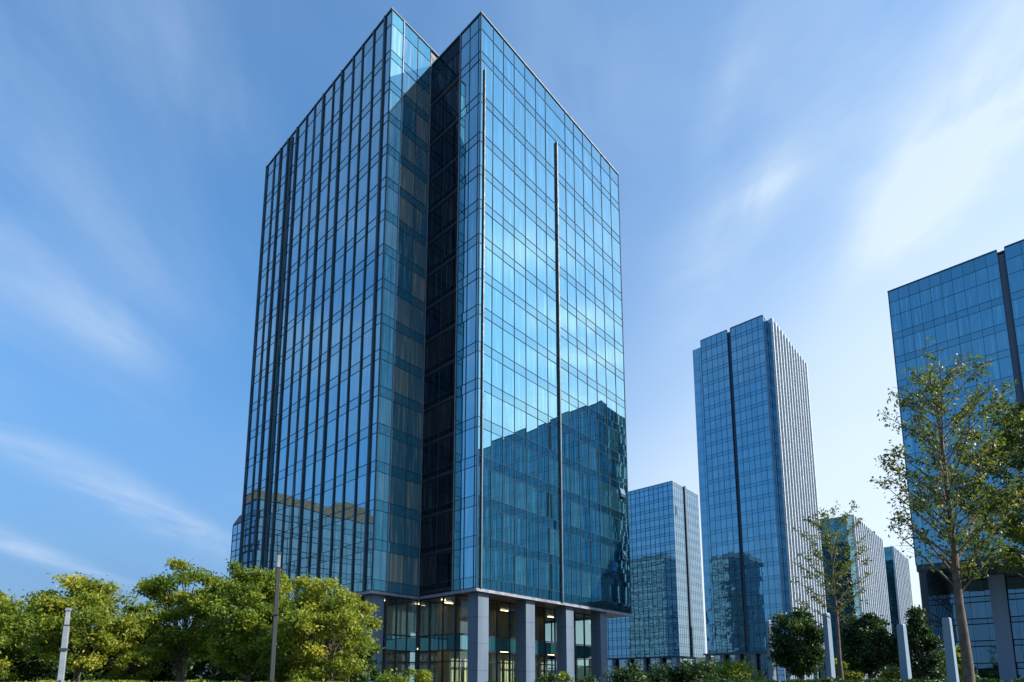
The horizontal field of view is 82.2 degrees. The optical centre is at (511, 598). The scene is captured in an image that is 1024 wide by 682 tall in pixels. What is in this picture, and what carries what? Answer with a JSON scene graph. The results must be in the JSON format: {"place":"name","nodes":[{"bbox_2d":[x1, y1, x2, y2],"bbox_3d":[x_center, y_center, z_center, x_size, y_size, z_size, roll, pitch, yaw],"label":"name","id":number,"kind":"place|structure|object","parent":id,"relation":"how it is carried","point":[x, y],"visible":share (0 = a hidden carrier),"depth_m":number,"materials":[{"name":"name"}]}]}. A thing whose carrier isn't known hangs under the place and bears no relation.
{"place":"outdoors","nodes":[
{"label":"outdoors","id":0,"kind":"place"},
{"bbox_2d":[85,656,714,681],"bbox_3d":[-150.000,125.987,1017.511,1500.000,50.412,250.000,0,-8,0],"label":"shrubs","id":1,"kind":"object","parent":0,"point":[581,671],"depth_m":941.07,"materials":[{"name":"green plant"}]},
{"bbox_2d":[235,7,631,681],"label":"office tower","id":2,"kind":"structure","parent":0,"point":[435,461],"depth_m":67.21,"materials":[{"name":"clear glass"}]},
{"bbox_2d":[372,550,386,591],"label":"window","id":3,"kind":"structure","parent":2,"relation":"in","point":[380,557],"depth_m":58.86,"materials":[{"name":"blue glass"}]},
{"bbox_2d":[374,510,387,551],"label":"window","id":4,"kind":"structure","parent":2,"relation":"in","point":[381,518],"depth_m":59.45,"materials":[{"name":"blue glass"}]},
{"bbox_2d":[375,471,389,511],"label":"window","id":5,"kind":"structure","parent":2,"relation":"in","point":[382,479],"depth_m":60.05,"materials":[{"name":"blue glass"}]},
{"bbox_2d":[377,433,390,474],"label":"window","id":6,"kind":"structure","parent":2,"relation":"in","point":[384,442],"depth_m":60.65,"materials":[{"name":"blue glass"}]},
{"bbox_2d":[387,552,403,593],"bbox_3d":[-12.016,-2.601,60.254,0.061,4.074,2.084,-8,-11,42],"label":"window","id":7,"kind":"structure","parent":2,"relation":"in","point":[395,561],"depth_m":60.27,"materials":[{"name":"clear glass"}]},
{"bbox_2d":[388,514,404,554],"bbox_3d":[-12.016,-6.652,60.852,0.070,4.084,2.084,-8,-11,42],"label":"window","id":8,"kind":"structure","parent":2,"relation":"in","point":[396,523],"depth_m":60.86,"materials":[{"name":"blue glass"}]},
{"bbox_2d":[390,476,405,516],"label":"window","id":9,"kind":"structure","parent":2,"relation":"in","point":[397,486],"depth_m":61.47,"materials":[{"name":"blue glass"}]},
{"bbox_2d":[391,438,406,479],"bbox_3d":[-12.016,-14.764,62.050,0.073,4.084,2.084,-8,-11,42],"label":"window","id":10,"kind":"structure","parent":2,"relation":"in","point":[399,449],"depth_m":62.07,"materials":[{"name":"blue glass"}]},
{"bbox_2d":[392,401,407,442],"bbox_3d":[-12.016,-18.820,62.649,0.074,4.084,2.084,-8,-11,42],"label":"window","id":11,"kind":"structure","parent":2,"relation":"in","point":[400,412],"depth_m":62.66,"materials":[{"name":"blue glass"}]},
{"bbox_2d":[393,365,408,406],"bbox_3d":[-12.016,-22.876,63.248,0.060,4.084,2.084,-8,-11,41],"label":"window","id":12,"kind":"structure","parent":2,"relation":"in","point":[401,377],"depth_m":63.26,"materials":[{"name":"blue glass"}]},
{"bbox_2d":[394,330,409,371],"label":"window","id":13,"kind":"structure","parent":2,"relation":"in","point":[402,342],"depth_m":63.86,"materials":[{"name":"blue glass"}]},
{"bbox_2d":[395,295,410,336],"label":"window","id":14,"kind":"structure","parent":2,"relation":"in","point":[403,308],"depth_m":64.46,"materials":[{"name":"blue glass"}]},
{"bbox_2d":[403,556,417,595],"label":"window","id":15,"kind":"structure","parent":2,"relation":"in","point":[410,563],"depth_m":61.73,"materials":[{"name":"blue glass"}]},
{"bbox_2d":[404,518,418,557],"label":"window","id":16,"kind":"structure","parent":2,"relation":"in","point":[411,526],"depth_m":62.32,"materials":[{"name":"blue glass"}]},
{"bbox_2d":[420,555,435,595],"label":"window","id":17,"kind":"structure","parent":2,"relation":"in","point":[427,564],"depth_m":61.61,"materials":[{"name":"black glass"}]},
{"bbox_2d":[420,517,435,557],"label":"window","id":18,"kind":"structure","parent":2,"relation":"in","point":[428,527],"depth_m":62.21,"materials":[{"name":"black glass"}]},
{"bbox_2d":[421,480,436,520],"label":"window","id":19,"kind":"structure","parent":2,"relation":"in","point":[429,490],"depth_m":62.78,"materials":[{"name":"black glass"}]},
{"bbox_2d":[422,443,437,483],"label":"window","id":20,"kind":"structure","parent":2,"relation":"in","point":[430,454],"depth_m":63.39,"materials":[{"name":"black glass"}]},
{"bbox_2d":[423,407,438,447],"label":"window","id":21,"kind":"structure","parent":2,"relation":"in","point":[431,417],"depth_m":64.00,"materials":[{"name":"black glass"}]},
{"bbox_2d":[239,11,630,612],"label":"window","id":22,"kind":"structure","parent":2,"relation":"in","point":[529,572],"depth_m":68.15,"materials":[{"name":"blue glass"}]},
{"bbox_2d":[430,95,444,143],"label":"window","id":23,"kind":"structure","parent":2,"relation":"in","point":[437,111],"depth_m":69.62,"materials":[{"name":"glass"}]},
{"bbox_2d":[436,551,451,592],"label":"window","id":24,"kind":"structure","parent":2,"relation":"in","point":[443,561],"depth_m":59.90,"materials":[{"name":"black glass"}]},
{"bbox_2d":[437,512,452,553],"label":"window","id":25,"kind":"structure","parent":2,"relation":"in","point":[444,522],"depth_m":60.48,"materials":[{"name":"black glass"}]},
{"bbox_2d":[437,474,452,515],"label":"window","id":26,"kind":"structure","parent":2,"relation":"in","point":[445,484],"depth_m":61.10,"materials":[{"name":"black glass"}]},
{"bbox_2d":[438,436,453,477],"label":"window","id":27,"kind":"structure","parent":2,"relation":"in","point":[445,449],"depth_m":61.68,"materials":[{"name":"black glass"}]},
{"bbox_2d":[439,399,454,440],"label":"window","id":28,"kind":"structure","parent":2,"relation":"in","point":[446,411],"depth_m":62.29,"materials":[{"name":"black glass"}]},
{"bbox_2d":[439,363,454,405],"bbox_3d":[-6.881,-22.936,62.842,2.614,4.084,0.058,-8,-11,42],"label":"window","id":29,"kind":"structure","parent":2,"relation":"in","point":[447,375],"depth_m":62.87,"materials":[{"name":"black glass"}]},
{"bbox_2d":[440,327,455,369],"bbox_3d":[-6.881,-26.992,63.441,2.614,4.084,0.074,-8,-11,42],"label":"window","id":30,"kind":"structure","parent":2,"relation":"in","point":[447,347],"depth_m":63.49,"materials":[{"name":"black glass"}]},
{"bbox_2d":[441,293,455,334],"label":"window","id":31,"kind":"structure","parent":2,"relation":"in","point":[448,306],"depth_m":64.08,"materials":[{"name":"black glass"}]},
{"bbox_2d":[441,258,456,300],"bbox_3d":[-6.881,-35.104,64.638,2.614,4.084,0.070,-8,-11,42],"label":"window","id":32,"kind":"structure","parent":2,"relation":"in","point":[449,272],"depth_m":64.68,"materials":[{"name":"glass"}]},
{"bbox_2d":[444,122,458,169],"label":"window","id":33,"kind":"structure","parent":2,"relation":"in","point":[451,138],"depth_m":67.15,"materials":[{"name":"glass"}]},
{"bbox_2d":[445,81,458,129],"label":"window","id":34,"kind":"structure","parent":2,"relation":"in","point":[452,96],"depth_m":67.90,"materials":[{"name":"blue glass"}]},
{"bbox_2d":[0,0,1023,677],"label":"sky","id":35,"kind":"structure","parent":0,"point":[799,164],"materials":[{"name":"blue"}]},
{"bbox_2d":[607,481,705,681],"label":"office tower","id":36,"kind":"structure","parent":0,"point":[664,622],"depth_m":260.57,"materials":[{"name":"blue glass"}]},
{"bbox_2d":[607,481,704,657],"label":"window","id":37,"kind":"structure","parent":36,"relation":"in","point":[664,645],"depth_m":260.84,"materials":[{"name":"blue glass"}]},
{"bbox_2d":[693,314,826,681],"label":"office tower","id":38,"kind":"structure","parent":0,"point":[757,480],"depth_m":174.72,"materials":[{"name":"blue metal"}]},
{"bbox_2d":[693,316,790,652],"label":"window","id":39,"kind":"structure","parent":38,"relation":"in","point":[737,643],"depth_m":173.80,"materials":[{"name":"blue glass"}]},
{"bbox_2d":[818,514,891,679],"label":"office tower","id":40,"kind":"structure","parent":0,"point":[875,593],"depth_m":208.59,"materials":[{"name":"silver metal"}]},
{"bbox_2d":[819,516,859,662],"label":"window","id":41,"kind":"structure","parent":40,"relation":"in","point":[825,554],"depth_m":206.17,"materials":[{"name":"blue"}]},
{"bbox_2d":[884,546,913,673],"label":"office tower","id":42,"kind":"structure","parent":0,"point":[899,588],"depth_m":252.38,"materials":[{"name":"silver metal"}]},
{"bbox_2d":[887,239,1023,681],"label":"office tower","id":43,"kind":"structure","parent":0,"point":[976,305],"depth_m":86.39,"materials":[{"name":"blue metal"}]},
{"bbox_2d":[889,241,1023,668],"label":"window","id":44,"kind":"structure","parent":43,"relation":"in","point":[975,588],"depth_m":86.67,"materials":[{"name":"blue glass"}]},
{"bbox_2d":[971,602,987,623],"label":"window","id":45,"kind":"structure","parent":43,"relation":"in","point":[978,609],"depth_m":92.08,"materials":[{"name":"blue glass"}]},
{"bbox_2d":[973,624,989,645],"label":"window","id":46,"kind":"structure","parent":43,"relation":"in","point":[981,632],"depth_m":91.55,"materials":[{"name":"blue glass"}]},
{"bbox_2d":[976,647,992,668],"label":"window","id":47,"kind":"structure","parent":43,"relation":"in","point":[984,655],"depth_m":91.07,"materials":[{"name":"blue glass"}]},
{"bbox_2d":[978,669,993,678],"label":"window","id":48,"kind":"structure","parent":43,"relation":"in","point":[988,673],"depth_m":90.65,"materials":[{"name":"glass"}]},
{"bbox_2d":[983,580,989,600],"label":"window","id":49,"kind":"structure","parent":43,"relation":"in","point":[985,582],"depth_m":91.76,"materials":[{"name":"blue glass"}]},
{"bbox_2d":[986,602,992,622],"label":"window","id":50,"kind":"structure","parent":43,"relation":"in","point":[988,604],"depth_m":91.25,"materials":[{"name":"blue glass"}]},
{"bbox_2d":[988,624,995,645],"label":"window","id":51,"kind":"structure","parent":43,"relation":"in","point":[991,627],"depth_m":90.74,"materials":[{"name":"blue glass"}]},
{"bbox_2d":[985,251,999,280],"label":"window","id":52,"kind":"structure","parent":43,"relation":"in","point":[993,272],"depth_m":83.70,"materials":[{"name":"blue glass"}]},
{"bbox_2d":[987,360,1001,388],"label":"window","id":53,"kind":"structure","parent":43,"relation":"in","point":[995,370],"depth_m":82.22,"materials":[{"name":"blue glass"}]},
{"bbox_2d":[991,646,998,667],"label":"window","id":54,"kind":"structure","parent":43,"relation":"in","point":[993,649],"depth_m":90.23,"materials":[{"name":"blue glass"}]},
{"bbox_2d":[992,304,1006,332],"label":"window","id":55,"kind":"structure","parent":43,"relation":"in","point":[998,311],"depth_m":82.52,"materials":[{"name":"blue glass"}]},
{"bbox_2d":[995,330,1010,358],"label":"window","id":56,"kind":"structure","parent":43,"relation":"in","point":[1002,340],"depth_m":81.94,"materials":[{"name":"blue glass"}]},
{"bbox_2d":[999,356,1013,385],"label":"window","id":57,"kind":"structure","parent":43,"relation":"in","point":[1005,364],"depth_m":81.38,"materials":[{"name":"blue glass"}]},
{"bbox_2d":[1002,384,1017,411],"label":"window","id":58,"kind":"structure","parent":43,"relation":"in","point":[1013,396],"depth_m":80.77,"materials":[{"name":"blue glass"}]},
{"bbox_2d":[1005,577,1015,598],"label":"window","id":59,"kind":"structure","parent":43,"relation":"in","point":[1009,582],"depth_m":89.88,"materials":[{"name":"blue glass"}]},
{"bbox_2d":[1007,600,1018,621],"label":"window","id":60,"kind":"structure","parent":43,"relation":"in","point":[1012,604],"depth_m":89.36,"materials":[{"name":"blue glass"}]},
{"bbox_2d":[1004,242,1023,274],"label":"window","id":61,"kind":"structure","parent":43,"relation":"in","point":[1015,264],"depth_m":82.14,"materials":[{"name":"blue glass"}]},
{"bbox_2d":[1008,270,1023,300],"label":"window","id":62,"kind":"structure","parent":43,"relation":"in","point":[1016,280],"depth_m":81.62,"materials":[{"name":"blue glass"}]},
{"bbox_2d":[1010,623,1021,644],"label":"window","id":63,"kind":"structure","parent":43,"relation":"in","point":[1015,628],"depth_m":88.86,"materials":[{"name":"blue glass"}]},
{"bbox_2d":[1012,297,1023,326],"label":"window","id":64,"kind":"structure","parent":43,"relation":"in","point":[1018,304],"depth_m":81.16,"materials":[{"name":"blue glass"}]},
{"bbox_2d":[1013,646,1023,667],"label":"window","id":65,"kind":"structure","parent":43,"relation":"in","point":[1018,652],"depth_m":88.34,"materials":[{"name":"blue glass"}]},
{"bbox_2d":[1014,576,1023,598],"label":"window","id":66,"kind":"structure","parent":43,"relation":"in","point":[1018,581],"depth_m":89.18,"materials":[{"name":"blue glass"}]},
{"label":"lawn","id":67,"kind":"structure","parent":0,"visible":0},
{"bbox_2d":[0,588,55,681],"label":"leafy tree","id":68,"kind":"object","parent":67,"relation":"on","point":[12,614],"visible":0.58,"depth_m":36.47,"materials":[{"name":"green plant"}]},
{"bbox_2d":[0,621,80,681],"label":"leafy tree","id":69,"kind":"object","parent":67,"relation":"on","point":[38,670],"visible":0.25,"depth_m":41.06,"materials":[{"name":"green plant"}]},
{"bbox_2d":[57,608,71,681],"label":"lamp post","id":70,"kind":"object","parent":67,"relation":"on","point":[63,649],"visible":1,"depth_m":23.89,"materials":[{"name":"grey metal"}]},
{"bbox_2d":[17,571,161,681],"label":"leafy tree","id":71,"kind":"object","parent":67,"relation":"on","point":[94,602],"visible":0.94,"depth_m":31.28,"materials":[{"name":"green plant"}]},
{"bbox_2d":[50,628,137,681],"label":"shade tree","id":72,"kind":"object","parent":67,"relation":"on","point":[94,676],"visible":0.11,"depth_m":45.27,"materials":[{"name":"green plant"}]},
{"bbox_2d":[88,622,169,681],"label":"leafy tree","id":73,"kind":"object","parent":67,"relation":"on","point":[143,654],"visible":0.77,"depth_m":33.15,"materials":[{"name":"green plant"}]},
{"bbox_2d":[120,627,182,681],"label":"shade tree","id":74,"kind":"object","parent":67,"relation":"on","point":[162,676],"visible":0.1,"depth_m":49.10,"materials":[{"name":"green plant"}]},
{"bbox_2d":[121,557,230,681],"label":"leafy tree","id":75,"kind":"object","parent":67,"relation":"on","point":[155,588],"visible":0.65,"depth_m":35.38,"materials":[{"name":"green plant"}]},
{"bbox_2d":[11,678,343,681],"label":"hedge","id":76,"kind":"object","parent":67,"relation":"on","point":[208,680],"visible":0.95,"depth_m":28.93,"materials":[{"name":"green plant"}]},
{"bbox_2d":[166,625,241,681],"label":"shade tree","id":77,"kind":"object","parent":67,"relation":"on","point":[197,667],"visible":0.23,"depth_m":47.20,"materials":[{"name":"green plant"}]},
{"bbox_2d":[186,556,301,681],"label":"leafy tree","id":78,"kind":"object","parent":67,"relation":"on","point":[240,626],"visible":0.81,"depth_m":33.06,"materials":[{"name":"green plant"}]},
{"bbox_2d":[199,643,297,681],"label":"shade tree","id":79,"kind":"object","parent":67,"relation":"on","point":[255,676],"visible":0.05,"depth_m":44.06,"materials":[{"name":"green plant"}]},
{"bbox_2d":[235,613,313,681],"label":"leafy tree","id":80,"kind":"object","parent":67,"relation":"on","point":[263,647],"visible":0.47,"depth_m":32.06,"materials":[{"name":"green plant"}]},
{"bbox_2d":[269,552,281,681],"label":"lamp post","id":81,"kind":"object","parent":67,"relation":"on","point":[274,628],"visible":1,"depth_m":26.05,"materials":[{"name":"grey metal"}]},
{"bbox_2d":[262,572,384,681],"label":"leafy tree","id":82,"kind":"object","parent":67,"relation":"on","point":[338,613],"visible":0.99,"depth_m":30.20,"materials":[{"name":"green plant"}]},
{"bbox_2d":[309,632,383,681],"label":"shade tree","id":83,"kind":"object","parent":67,"relation":"on","point":[372,675],"visible":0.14,"depth_m":44.36,"materials":[{"name":"green plant"}]},
{"bbox_2d":[374,668,412,681],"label":"shrub","id":84,"kind":"object","parent":67,"relation":"on","point":[384,677],"visible":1,"depth_m":41.43,"materials":[{"name":"green plant"}]},
{"bbox_2d":[405,668,432,681],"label":"shrub","id":85,"kind":"object","parent":67,"relation":"on","point":[423,675],"visible":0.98,"depth_m":43.23,"materials":[{"name":"green plant"}]},
{"bbox_2d":[575,674,600,681],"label":"shrub","id":86,"kind":"object","parent":67,"relation":"on","point":[588,678],"visible":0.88,"depth_m":48.98,"materials":[{"name":"green plant"}]},
{"bbox_2d":[766,620,776,680],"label":"pylon","id":87,"kind":"object","parent":67,"relation":"on","point":[772,670],"visible":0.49,"depth_m":39.75,"materials":[{"name":"grey metal"}]},
{"bbox_2d":[765,606,832,679],"bbox_3d":[18.513,3.615,37.843,4.083,6.332,4.204,-8,-11,42],"label":"tree","id":88,"kind":"object","parent":67,"relation":"on","point":[793,653],"visible":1,"depth_m":37.23,"materials":[{"name":"green plant"}]},
{"bbox_2d":[822,613,835,677],"bbox_3d":[19.405,3.676,35.847,0.532,5.600,0.532,4,-9,-25],"label":"pylon","id":89,"kind":"object","parent":67,"relation":"on","point":[829,653],"visible":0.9,"depth_m":35.85,"materials":[{"name":"grey metal"}]},
{"bbox_2d":[789,499,875,679],"bbox_3d":[18.924,0.245,34.199,5.170,11.910,4.152,0,-8,0],"label":"slender tree","id":90,"kind":"object","parent":67,"relation":"on","point":[827,540],"visible":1,"depth_m":34.33,"materials":[{"name":"green plant"}]},
{"bbox_2d":[694,676,1023,681],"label":"hedge","id":91,"kind":"object","parent":67,"relation":"on","point":[832,679],"visible":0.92,"depth_m":30.39,"materials":[{"name":"green plant"}]},
{"bbox_2d":[836,611,898,678],"bbox_3d":[25.575,4.139,41.943,4.241,6.469,4.206,-2,-9,16],"label":"tree","id":92,"kind":"object","parent":67,"relation":"on","point":[870,642],"visible":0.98,"depth_m":41.32,"materials":[{"name":"green plant"}]},
{"bbox_2d":[896,624,911,679],"bbox_3d":[21.315,3.636,31.810,0.588,4.500,0.588,5,-10,-31],"label":"pylon","id":93,"kind":"object","parent":67,"relation":"on","point":[904,661],"visible":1,"depth_m":31.80,"materials":[{"name":"grey metal"}]},
{"bbox_2d":[893,604,946,679],"bbox_3d":[27.877,3.715,40.081,3.601,6.797,3.190,-8,-11,42],"label":"tree","id":94,"kind":"object","parent":67,"relation":"on","point":[923,644],"visible":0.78,"depth_m":39.54,"materials":[{"name":"green plant"}]},
{"bbox_2d":[867,336,1023,681],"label":"slender tree","id":95,"kind":"object","parent":67,"relation":"on","point":[950,532],"visible":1,"depth_m":17.40,"materials":[{"name":"green plant"}]},
{"bbox_2d":[942,617,958,681],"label":"pylon","id":96,"kind":"object","parent":67,"relation":"on","point":[951,659],"visible":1,"depth_m":27.83,"materials":[{"name":"grey metal"}]},
{"bbox_2d":[932,389,1023,577],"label":"slender tree","id":97,"kind":"object","parent":67,"relation":"on","point":[1014,442],"visible":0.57,"depth_m":20.42,"materials":[{"name":"green plant"}]},
{"label":"ground","id":98,"kind":"structure","parent":0,"visible":0},
{"bbox_2d":[229,515,241,677],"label":"apartment block","id":99,"kind":"structure","parent":98,"relation":"on","point":[236,530],"depth_m":139.85,"materials":[{"name":"concrete"}]},
{"bbox_2d":[229,523,240,677],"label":"window","id":100,"kind":"structure","parent":99,"relation":"in","point":[234,547],"depth_m":139.64,"materials":[{"name":"blue glass"}]},
{"label":"plaza","id":101,"kind":"structure","parent":0,"visible":0},
{"bbox_2d":[409,632,414,681],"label":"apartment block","id":102,"kind":"structure","parent":101,"relation":"on","point":[412,659],"depth_m":114.38,"materials":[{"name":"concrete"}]},
{"bbox_2d":[409,633,414,681],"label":"window","id":103,"kind":"structure","parent":102,"relation":"in","point":[412,655],"depth_m":114.37,"materials":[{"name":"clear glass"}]},
{"bbox_2d":[597,657,654,681],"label":"shrub","id":104,"kind":"object","parent":101,"relation":"on","point":[630,673],"visible":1,"depth_m":59.12,"materials":[{"name":"green plant"}]},
{"bbox_2d":[640,660,682,681],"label":"shrub","id":105,"kind":"object","parent":101,"relation":"on","point":[664,673],"visible":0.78,"depth_m":60.41,"materials":[{"name":"green plant"}]},
{"bbox_2d":[672,656,726,681],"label":"shrub","id":106,"kind":"object","parent":101,"relation":"on","point":[688,671],"visible":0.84,"depth_m":58.66,"materials":[{"name":"green plant"}]},
{"bbox_2d":[706,656,765,680],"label":"shrub","id":107,"kind":"object","parent":101,"relation":"on","point":[740,671],"visible":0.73,"depth_m":68.29,"materials":[{"name":"green plant"}]},
{"bbox_2d":[834,658,863,680],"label":"shrub","id":108,"kind":"object","parent":101,"relation":"on","point":[848,675],"visible":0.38,"depth_m":60.38,"materials":[{"name":"green plant"}]},
{"bbox_2d":[877,663,915,679],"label":"shrub","id":109,"kind":"object","parent":101,"relation":"on","point":[884,672],"visible":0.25,"depth_m":65.10,"materials":[{"name":"green plant"}]},
{"bbox_2d":[934,645,978,679],"bbox_3d":[43.252,7.034,57.459,3.784,5.303,4.177,-7,-11,40],"label":"shrub","id":110,"kind":"object","parent":101,"relation":"on","point":[958,656],"visible":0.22,"depth_m":56.70,"materials":[{"name":"green plant"}]},
{"label":"path","id":111,"kind":"structure","parent":0,"visible":0},
{"bbox_2d":[534,672,557,681],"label":"shrub","id":112,"kind":"object","parent":111,"relation":"on","point":[547,678],"visible":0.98,"depth_m":49.23,"materials":[{"name":"green plant"}]},
{"bbox_2d":[554,671,572,681],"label":"shrub","id":113,"kind":"object","parent":111,"relation":"on","point":[562,675],"visible":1,"depth_m":48.49,"materials":[{"name":"green plant"}]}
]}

